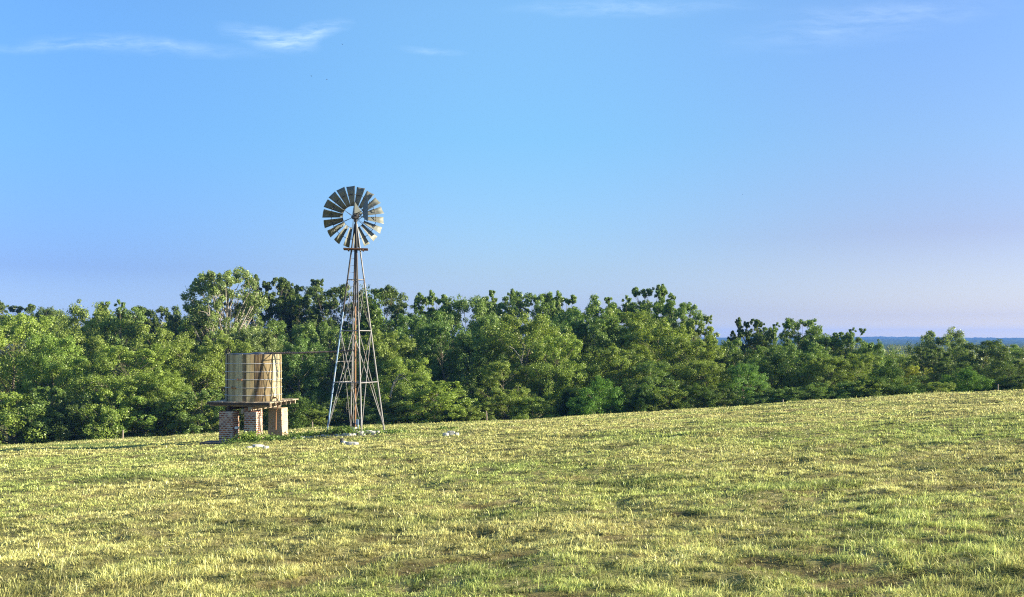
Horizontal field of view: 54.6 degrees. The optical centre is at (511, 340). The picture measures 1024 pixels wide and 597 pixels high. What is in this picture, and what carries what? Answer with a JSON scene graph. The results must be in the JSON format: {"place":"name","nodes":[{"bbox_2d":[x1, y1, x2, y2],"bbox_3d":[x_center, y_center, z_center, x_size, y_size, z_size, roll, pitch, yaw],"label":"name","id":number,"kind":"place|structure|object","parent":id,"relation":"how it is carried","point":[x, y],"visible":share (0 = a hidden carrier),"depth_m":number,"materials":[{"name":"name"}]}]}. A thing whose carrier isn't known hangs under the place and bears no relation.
{"place":"outdoors","nodes":[
{"label":"outdoors","id":0,"kind":"place"},
{"bbox_2d":[0,354,1023,596],"bbox_3d":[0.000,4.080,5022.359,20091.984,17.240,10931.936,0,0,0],"label":"ground","id":1,"kind":"structure","parent":0,"point":[614,572],"depth_m":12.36,"materials":[{"name":"green plant"}]},
{"bbox_2d":[0,301,39,401],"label":"tree","id":2,"kind":"object","parent":1,"relation":"on","point":[12,308],"visible":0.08,"depth_m":128.68,"materials":[{"name":"green plant"}]},
{"bbox_2d":[0,391,66,445],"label":"bush","id":3,"kind":"object","parent":1,"relation":"on","point":[9,410],"visible":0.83,"depth_m":62.61,"materials":[{"name":"green plant"}]},
{"bbox_2d":[0,312,84,442],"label":"tree","id":4,"kind":"object","parent":1,"relation":"on","point":[18,360],"visible":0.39,"depth_m":69.48,"materials":[{"name":"green plant"}]},
{"bbox_2d":[7,305,77,416],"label":"tree","id":5,"kind":"object","parent":1,"relation":"on","point":[50,311],"visible":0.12,"depth_m":122.21,"materials":[{"name":"green plant"}]},
{"bbox_2d":[13,332,88,437],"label":"tree","id":6,"kind":"object","parent":1,"relation":"on","point":[47,366],"visible":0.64,"depth_m":67.56,"materials":[{"name":"green plant"}]},
{"bbox_2d":[16,386,85,443],"bbox_3d":[-29.494,5.276,64.166,5.050,4.713,4.959,0,0,-34],"label":"bush","id":7,"kind":"object","parent":1,"relation":"on","point":[45,406],"visible":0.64,"depth_m":63.00,"materials":[{"name":"green plant"}]},
{"bbox_2d":[47,396,103,441],"bbox_3d":[-27.945,5.526,63.541,3.473,3.861,4.327,0,0,-32],"label":"bush","id":8,"kind":"object","parent":1,"relation":"on","point":[67,423],"visible":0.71,"depth_m":62.72,"materials":[{"name":"green plant"}]},
{"bbox_2d":[52,319,123,438],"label":"tree","id":9,"kind":"object","parent":1,"relation":"on","point":[92,340],"visible":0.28,"depth_m":77.28,"materials":[{"name":"green plant"}]},
{"bbox_2d":[46,298,137,440],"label":"tree","id":10,"kind":"object","parent":1,"relation":"on","point":[100,313],"visible":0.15,"depth_m":95.44,"materials":[{"name":"green plant"}]},
{"bbox_2d":[68,387,150,440],"bbox_3d":[-25.693,5.163,63.220,4.923,4.419,5.189,0,0,28],"label":"bush","id":11,"kind":"object","parent":1,"relation":"on","point":[105,396],"visible":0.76,"depth_m":62.54,"materials":[{"name":"green plant"}]},
{"bbox_2d":[70,315,165,438],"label":"tree","id":12,"kind":"object","parent":1,"relation":"on","point":[132,330],"visible":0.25,"depth_m":80.81,"materials":[{"name":"green plant"}]},
{"bbox_2d":[65,343,182,438],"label":"tree","id":13,"kind":"object","parent":1,"relation":"on","point":[108,358],"visible":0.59,"depth_m":65.64,"materials":[{"name":"green plant"}]},
{"bbox_2d":[99,299,155,376],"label":"tree","id":14,"kind":"object","parent":1,"relation":"on","point":[140,319],"visible":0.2,"depth_m":91.44,"materials":[{"name":"green plant"}]},
{"bbox_2d":[107,395,172,438],"bbox_3d":[-23.475,5.327,63.665,4.517,3.626,4.435,0,0,0],"label":"bush","id":15,"kind":"object","parent":1,"relation":"on","point":[149,420],"visible":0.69,"depth_m":62.72,"materials":[{"name":"green plant"}]},
{"bbox_2d":[114,305,185,433],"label":"tree","id":16,"kind":"object","parent":1,"relation":"on","point":[176,319],"visible":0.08,"depth_m":99.39,"materials":[{"name":"green plant"}]},
{"bbox_2d":[119,366,193,435],"bbox_3d":[-23.230,4.418,65.115,5.401,5.473,5.466,0,0,-14],"label":"tree","id":17,"kind":"object","parent":1,"relation":"on","point":[169,380],"visible":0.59,"depth_m":64.17,"materials":[{"name":"green plant"}]},
{"bbox_2d":[111,323,205,435],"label":"tree","id":18,"kind":"object","parent":1,"relation":"on","point":[167,333],"visible":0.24,"depth_m":75.03,"materials":[{"name":"green plant"}]},
{"bbox_2d":[141,393,210,436],"bbox_3d":[-21.957,5.284,64.349,4.650,3.819,3.733,0,0,0],"label":"bush","id":19,"kind":"object","parent":1,"relation":"on","point":[160,404],"visible":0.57,"depth_m":63.52,"materials":[{"name":"green plant"}]},
{"bbox_2d":[161,341,224,434],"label":"tree","id":20,"kind":"object","parent":1,"relation":"on","point":[215,378],"visible":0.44,"depth_m":69.47,"materials":[{"name":"green plant"}]},
{"bbox_2d":[166,389,225,434],"bbox_3d":[-20.015,5.000,63.735,4.435,3.791,4.517,0,0,-22],"label":"bush","id":21,"kind":"object","parent":1,"relation":"on","point":[191,427],"visible":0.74,"depth_m":62.77,"materials":[{"name":"green plant"}]},
{"bbox_2d":[190,330,255,430],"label":"tree","id":22,"kind":"object","parent":1,"relation":"on","point":[245,347],"visible":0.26,"depth_m":72.48,"materials":[{"name":"green plant"}]},
{"bbox_2d":[177,266,269,406],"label":"tree","id":23,"kind":"object","parent":1,"relation":"on","point":[202,320],"visible":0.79,"depth_m":78.97,"materials":[{"name":"green plant"}]},
{"bbox_2d":[200,398,298,444],"bbox_3d":[-10.633,3.313,40.334,2.804,1.733,3.141,0,0,12],"label":"tank stand","id":24,"kind":"object","parent":1,"relation":"on","point":[229,420],"visible":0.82,"depth_m":39.34,"materials":[{"name":"red brick"}]},
{"bbox_2d":[225,352,281,429],"bbox_3d":[-10.546,2.043,40.490,2.295,3.110,2.310,0,0,0],"label":"water tank","id":25,"kind":"object","parent":24,"relation":"on","point":[254,377],"visible":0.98,"depth_m":39.54,"materials":[{"name":"brown wood"}]},
{"bbox_2d":[224,327,286,428],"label":"tree","id":26,"kind":"object","parent":1,"relation":"on","point":[259,341],"visible":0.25,"depth_m":75.87,"materials":[{"name":"green plant"}]},
{"bbox_2d":[239,274,303,396],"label":"tree","id":27,"kind":"object","parent":1,"relation":"on","point":[279,309],"visible":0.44,"depth_m":97.00,"materials":[{"name":"green plant"}]},
{"bbox_2d":[264,319,318,426],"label":"tree","id":28,"kind":"object","parent":1,"relation":"on","point":[279,330],"visible":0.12,"depth_m":81.74,"materials":[{"name":"green plant"}]},
{"bbox_2d":[264,391,326,429],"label":"bush","id":29,"kind":"object","parent":1,"relation":"on","point":[293,421],"visible":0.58,"depth_m":62.26,"materials":[{"name":"green plant"}]},
{"bbox_2d":[274,278,340,397],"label":"tree","id":30,"kind":"object","parent":1,"relation":"on","point":[290,293],"visible":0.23,"depth_m":98.64,"materials":[{"name":"green plant"}]},
{"bbox_2d":[276,333,342,422],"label":"tree","id":31,"kind":"object","parent":1,"relation":"on","point":[295,367],"visible":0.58,"depth_m":73.34,"materials":[{"name":"green plant"}]},
{"bbox_2d":[295,408,342,427],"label":"bush","id":32,"kind":"object","parent":1,"relation":"on","point":[321,415],"visible":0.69,"depth_m":62.25,"materials":[{"name":"green plant"}]},
{"bbox_2d":[284,284,357,405],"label":"tree","id":33,"kind":"object","parent":1,"relation":"on","point":[312,313],"visible":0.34,"depth_m":95.20,"materials":[{"name":"green plant"}]},
{"bbox_2d":[292,320,372,425],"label":"tree","id":34,"kind":"object","parent":1,"relation":"on","point":[313,336],"visible":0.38,"depth_m":79.57,"materials":[{"name":"green plant"}]},
{"bbox_2d":[321,396,375,426],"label":"bush","id":35,"kind":"object","parent":1,"relation":"on","point":[338,405],"visible":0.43,"depth_m":63.38,"materials":[{"name":"green plant"}]},
{"bbox_2d":[322,186,384,431],"bbox_3d":[-5.887,-1.159,39.841,2.974,10.237,2.408,0,0,40],"label":"windmill","id":36,"kind":"object","parent":1,"relation":"on","point":[353,200],"visible":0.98,"depth_m":40.13,"materials":[{"name":"metal"}]},
{"bbox_2d":[333,284,400,423],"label":"tree","id":37,"kind":"object","parent":1,"relation":"on","point":[375,316],"visible":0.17,"depth_m":83.37,"materials":[{"name":"green plant"}]},
{"bbox_2d":[351,408,398,425],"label":"bush","id":38,"kind":"object","parent":1,"relation":"on","point":[370,415],"visible":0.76,"depth_m":62.31,"materials":[{"name":"green plant"}]},
{"bbox_2d":[338,285,413,363],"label":"tree","id":39,"kind":"object","parent":1,"relation":"on","point":[390,293],"visible":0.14,"depth_m":95.08,"materials":[{"name":"green plant"}]},
{"bbox_2d":[348,329,425,422],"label":"tree","id":40,"kind":"object","parent":1,"relation":"on","point":[384,348],"visible":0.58,"depth_m":73.13,"materials":[{"name":"green plant"}]},
{"bbox_2d":[369,356,435,423],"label":"tree","id":41,"kind":"object","parent":1,"relation":"on","point":[421,376],"visible":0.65,"depth_m":66.54,"materials":[{"name":"green plant"}]},
{"bbox_2d":[373,396,433,424],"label":"bush","id":42,"kind":"object","parent":1,"relation":"on","point":[392,407],"visible":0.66,"depth_m":62.82,"materials":[{"name":"green plant"}]},
{"bbox_2d":[372,309,455,414],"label":"tree","id":43,"kind":"object","parent":1,"relation":"on","point":[404,323],"visible":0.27,"depth_m":81.02,"materials":[{"name":"green plant"}]},
{"bbox_2d":[396,290,456,391],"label":"tree","id":44,"kind":"object","parent":1,"relation":"on","point":[418,304],"visible":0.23,"depth_m":93.04,"materials":[{"name":"green plant"}]},
{"bbox_2d":[396,380,481,423],"bbox_3d":[-4.698,4.304,63.632,5.625,3.556,5.729,0,0,27],"label":"bush","id":45,"kind":"object","parent":1,"relation":"on","point":[433,389],"visible":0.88,"depth_m":62.53,"materials":[{"name":"green plant"}]},
{"bbox_2d":[410,320,480,416],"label":"tree","id":46,"kind":"object","parent":1,"relation":"on","point":[437,333],"visible":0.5,"depth_m":77.04,"materials":[{"name":"green plant"}]},
{"bbox_2d":[430,294,510,415],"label":"tree","id":47,"kind":"object","parent":1,"relation":"on","point":[454,317],"visible":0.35,"depth_m":88.74,"materials":[{"name":"green plant"}]},
{"bbox_2d":[439,327,508,421],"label":"tree","id":48,"kind":"object","parent":1,"relation":"on","point":[475,362],"visible":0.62,"depth_m":73.15,"materials":[{"name":"green plant"}]},
{"bbox_2d":[451,404,499,420],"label":"bush","id":49,"kind":"object","parent":1,"relation":"on","point":[476,413],"visible":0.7,"depth_m":62.23,"materials":[{"name":"green plant"}]},
{"bbox_2d":[453,313,522,419],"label":"tree","id":50,"kind":"object","parent":1,"relation":"on","point":[490,320],"visible":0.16,"depth_m":81.01,"materials":[{"name":"green plant"}]},
{"bbox_2d":[467,288,531,419],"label":"tree","id":51,"kind":"object","parent":1,"relation":"on","point":[504,304],"visible":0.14,"depth_m":93.23,"materials":[{"name":"green plant"}]},
{"bbox_2d":[473,360,537,419],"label":"tree","id":52,"kind":"object","parent":1,"relation":"on","point":[494,375],"visible":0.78,"depth_m":66.66,"materials":[{"name":"green plant"}]},
{"bbox_2d":[479,389,533,420],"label":"bush","id":53,"kind":"object","parent":1,"relation":"on","point":[506,399],"visible":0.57,"depth_m":63.62,"materials":[{"name":"green plant"}]},
{"bbox_2d":[1,390,1011,448],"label":"rough grass","id":54,"kind":"structure","parent":1,"relation":"on","point":[102,444],"depth_m":59.03,"materials":[{"name":"green plant"}]},
{"bbox_2d":[0,317,1023,413],"bbox_3d":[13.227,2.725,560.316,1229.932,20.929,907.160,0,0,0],"label":"wood","id":55,"kind":"object","parent":1,"relation":"on","point":[897,348],"visible":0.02,"depth_m":194.15,"materials":[{"name":"green plant"}]},
{"bbox_2d":[474,309,579,419],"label":"tree","id":56,"kind":"object","parent":1,"relation":"on","point":[539,326],"visible":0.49,"depth_m":73.09,"materials":[{"name":"green plant"}]},
{"bbox_2d":[504,291,560,388],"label":"tree","id":57,"kind":"object","parent":1,"relation":"on","point":[517,299],"visible":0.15,"depth_m":91.00,"materials":[{"name":"green plant"}]},
{"bbox_2d":[506,396,560,419],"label":"bush","id":58,"kind":"object","parent":1,"relation":"on","point":[536,405],"visible":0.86,"depth_m":62.54,"materials":[{"name":"green plant"}]},
{"bbox_2d":[519,334,593,413],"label":"tree","id":59,"kind":"object","parent":1,"relation":"on","point":[552,392],"visible":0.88,"depth_m":68.11,"materials":[{"name":"green plant"}]},
{"bbox_2d":[524,290,592,375],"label":"tree","id":60,"kind":"object","parent":1,"relation":"on","point":[558,298],"visible":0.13,"depth_m":91.85,"materials":[{"name":"green plant"}]},
{"bbox_2d":[523,309,597,414],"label":"tree","id":61,"kind":"object","parent":1,"relation":"on","point":[565,330],"visible":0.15,"depth_m":79.46,"materials":[{"name":"green plant"}]},
{"bbox_2d":[553,387,586,417],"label":"bush","id":62,"kind":"object","parent":1,"relation":"on","point":[562,409],"visible":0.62,"depth_m":63.00,"materials":[{"name":"green plant"}]},
{"bbox_2d":[548,293,632,399],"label":"tree","id":63,"kind":"object","parent":1,"relation":"on","point":[593,311],"visible":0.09,"depth_m":84.83,"materials":[{"name":"green plant"}]},
{"bbox_2d":[559,314,630,407],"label":"tree","id":64,"kind":"object","parent":1,"relation":"on","point":[597,334],"visible":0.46,"depth_m":76.06,"materials":[{"name":"green plant"}]},
{"bbox_2d":[566,375,627,415],"bbox_3d":[5.397,3.926,62.939,3.717,3.448,4.426,0,0,41],"label":"bush","id":65,"kind":"object","parent":1,"relation":"on","point":[591,405],"visible":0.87,"depth_m":62.58,"materials":[{"name":"green plant"}]},
{"bbox_2d":[566,343,657,412],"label":"tree","id":66,"kind":"object","parent":1,"relation":"on","point":[613,352],"visible":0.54,"depth_m":68.83,"materials":[{"name":"green plant"}]},
{"bbox_2d":[588,308,663,408],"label":"tree","id":67,"kind":"object","parent":1,"relation":"on","point":[633,324],"visible":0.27,"depth_m":77.21,"materials":[{"name":"green plant"}]},
{"bbox_2d":[604,295,651,391],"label":"tree","id":68,"kind":"object","parent":1,"relation":"on","point":[636,306],"visible":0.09,"depth_m":86.41,"materials":[{"name":"green plant"}]},
{"bbox_2d":[622,383,660,412],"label":"bush","id":69,"kind":"object","parent":1,"relation":"on","point":[640,396],"visible":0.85,"depth_m":62.50,"materials":[{"name":"green plant"}]},
{"bbox_2d":[621,284,678,360],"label":"tree","id":70,"kind":"object","parent":1,"relation":"on","point":[661,292],"visible":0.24,"depth_m":87.16,"materials":[{"name":"green plant"}]},
{"bbox_2d":[622,360,680,411],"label":"tree","id":71,"kind":"object","parent":1,"relation":"on","point":[647,367],"visible":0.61,"depth_m":66.34,"materials":[{"name":"green plant"}]},
{"bbox_2d":[613,317,703,409],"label":"tree","id":72,"kind":"object","parent":1,"relation":"on","point":[660,331],"visible":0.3,"depth_m":73.03,"materials":[{"name":"green plant"}]},
{"bbox_2d":[644,389,689,410],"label":"bush","id":73,"kind":"object","parent":1,"relation":"on","point":[662,397],"visible":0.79,"depth_m":62.33,"materials":[{"name":"green plant"}]},
{"bbox_2d":[645,300,707,378],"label":"tree","id":74,"kind":"object","parent":1,"relation":"on","point":[668,308],"visible":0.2,"depth_m":83.40,"materials":[{"name":"green plant"}]},
{"bbox_2d":[653,334,725,409],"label":"tree","id":75,"kind":"object","parent":1,"relation":"on","point":[704,355],"visible":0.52,"depth_m":70.33,"materials":[{"name":"green plant"}]},
{"bbox_2d":[665,383,716,409],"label":"bush","id":76,"kind":"object","parent":1,"relation":"on","point":[690,401],"visible":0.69,"depth_m":62.69,"materials":[{"name":"green plant"}]},
{"bbox_2d":[669,315,723,404],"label":"tree","id":77,"kind":"object","parent":1,"relation":"on","point":[691,327],"visible":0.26,"depth_m":79.63,"materials":[{"name":"green plant"}]},
{"bbox_2d":[679,360,735,407],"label":"tree","id":78,"kind":"object","parent":1,"relation":"on","point":[693,369],"visible":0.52,"depth_m":67.38,"materials":[{"name":"green plant"}]},
{"bbox_2d":[696,337,742,399],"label":"tree","id":79,"kind":"object","parent":1,"relation":"on","point":[732,348],"visible":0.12,"depth_m":79.74,"materials":[{"name":"green plant"}]},
{"bbox_2d":[702,388,743,406],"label":"bush","id":80,"kind":"object","parent":1,"relation":"on","point":[720,397],"visible":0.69,"depth_m":62.85,"materials":[{"name":"green plant"}]},
{"bbox_2d":[703,346,758,403],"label":"tree","id":81,"kind":"object","parent":1,"relation":"on","point":[736,357],"visible":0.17,"depth_m":75.65,"materials":[{"name":"green plant"}]},
{"bbox_2d":[717,363,770,404],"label":"tree","id":82,"kind":"object","parent":1,"relation":"on","point":[735,371],"visible":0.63,"depth_m":67.27,"materials":[{"name":"green plant"}]},
{"bbox_2d":[725,317,773,401],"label":"tree","id":83,"kind":"object","parent":1,"relation":"on","point":[759,339],"visible":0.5,"depth_m":85.40,"materials":[{"name":"green plant"}]},
{"bbox_2d":[737,392,784,405],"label":"bush","id":84,"kind":"object","parent":1,"relation":"on","point":[757,398],"visible":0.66,"depth_m":62.44,"materials":[{"name":"green plant"}]},
{"bbox_2d":[746,322,792,393],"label":"tree","id":85,"kind":"object","parent":1,"relation":"on","point":[769,331],"visible":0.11,"depth_m":87.31,"materials":[{"name":"green plant"}]},
{"bbox_2d":[732,342,807,397],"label":"tree","id":86,"kind":"object","parent":1,"relation":"on","point":[760,360],"visible":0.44,"depth_m":73.14,"materials":[{"name":"green plant"}]},
{"bbox_2d":[763,386,809,402],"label":"bush","id":87,"kind":"object","parent":1,"relation":"on","point":[794,391],"visible":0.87,"depth_m":62.36,"materials":[{"name":"green plant"}]},
{"bbox_2d":[770,317,830,397],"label":"tree","id":88,"kind":"object","parent":1,"relation":"on","point":[812,329],"visible":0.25,"depth_m":83.43,"materials":[{"name":"green plant"}]},
{"bbox_2d":[762,342,843,402],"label":"tree","id":89,"kind":"object","parent":1,"relation":"on","point":[811,353],"visible":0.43,"depth_m":72.11,"materials":[{"name":"green plant"}]},
{"bbox_2d":[796,382,836,400],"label":"bush","id":90,"kind":"object","parent":1,"relation":"on","point":[817,393],"visible":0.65,"depth_m":62.33,"materials":[{"name":"green plant"}]},
{"bbox_2d":[793,332,845,378],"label":"tree","id":91,"kind":"object","parent":1,"relation":"on","point":[822,340],"visible":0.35,"depth_m":81.26,"materials":[{"name":"green plant"}]},
{"bbox_2d":[802,356,858,394],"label":"tree","id":92,"kind":"object","parent":1,"relation":"on","point":[839,362],"visible":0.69,"depth_m":69.35,"materials":[{"name":"green plant"}]},
{"bbox_2d":[822,381,870,398],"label":"bush","id":93,"kind":"object","parent":1,"relation":"on","point":[844,393],"visible":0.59,"depth_m":62.55,"materials":[{"name":"green plant"}]},
{"bbox_2d":[829,327,875,377],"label":"tree","id":94,"kind":"object","parent":1,"relation":"on","point":[847,339],"visible":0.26,"depth_m":81.09,"materials":[{"name":"green plant"}]},
{"bbox_2d":[822,352,889,396],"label":"tree","id":95,"kind":"object","parent":1,"relation":"on","point":[860,364],"visible":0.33,"depth_m":70.19,"materials":[{"name":"green plant"}]},
{"bbox_2d":[835,378,894,397],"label":"bush","id":96,"kind":"object","parent":1,"relation":"on","point":[870,390],"visible":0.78,"depth_m":62.48,"materials":[{"name":"green plant"}]},
{"bbox_2d":[848,339,903,382],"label":"tree","id":97,"kind":"object","parent":1,"relation":"on","point":[874,350],"visible":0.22,"depth_m":79.27,"materials":[{"name":"green plant"}]},
{"bbox_2d":[856,363,929,395],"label":"bush","id":98,"kind":"object","parent":1,"relation":"on","point":[897,389],"visible":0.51,"depth_m":63.30,"materials":[{"name":"green plant"}]},
{"bbox_2d":[897,365,936,387],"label":"tree","id":99,"kind":"object","parent":1,"relation":"on","point":[912,370],"visible":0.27,"depth_m":75.87,"materials":[{"name":"green plant"}]},
{"bbox_2d":[904,346,958,384],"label":"tree","id":100,"kind":"object","parent":1,"relation":"on","point":[934,360],"visible":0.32,"depth_m":79.60,"materials":[{"name":"green plant"}]},
{"bbox_2d":[904,326,976,377],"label":"tree","id":101,"kind":"object","parent":1,"relation":"on","point":[928,338],"visible":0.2,"depth_m":103.30,"materials":[{"name":"green plant"}]},
{"bbox_2d":[925,358,989,387],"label":"tree","id":102,"kind":"object","parent":1,"relation":"on","point":[942,367],"visible":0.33,"depth_m":73.69,"materials":[{"name":"green plant"}]},
{"bbox_2d":[938,366,1001,391],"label":"bush","id":103,"kind":"object","parent":1,"relation":"on","point":[970,375],"visible":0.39,"depth_m":64.26,"materials":[{"name":"green plant"}]},
{"bbox_2d":[945,338,1022,382],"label":"tree","id":104,"kind":"object","parent":1,"relation":"on","point":[995,352],"visible":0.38,"depth_m":83.05,"materials":[{"name":"green plant"}]},
{"bbox_2d":[975,358,1023,388],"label":"tree","id":105,"kind":"object","parent":1,"relation":"on","point":[1006,369],"visible":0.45,"depth_m":71.69,"materials":[{"name":"green plant"}]},
{"bbox_2d":[995,375,1023,390],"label":"bush","id":106,"kind":"object","parent":1,"relation":"on","point":[1017,381],"visible":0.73,"depth_m":64.08,"materials":[{"name":"green plant"}]},
{"bbox_2d":[0,336,1023,353],"bbox_3d":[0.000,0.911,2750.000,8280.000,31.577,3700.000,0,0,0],"label":"hills","id":107,"kind":"structure","parent":0,"point":[898,341],"depth_m":2128.98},
{"bbox_2d":[0,0,1023,337],"label":"sky","id":108,"kind":"structure","parent":0,"point":[873,150],"materials":[{"name":"blue"}]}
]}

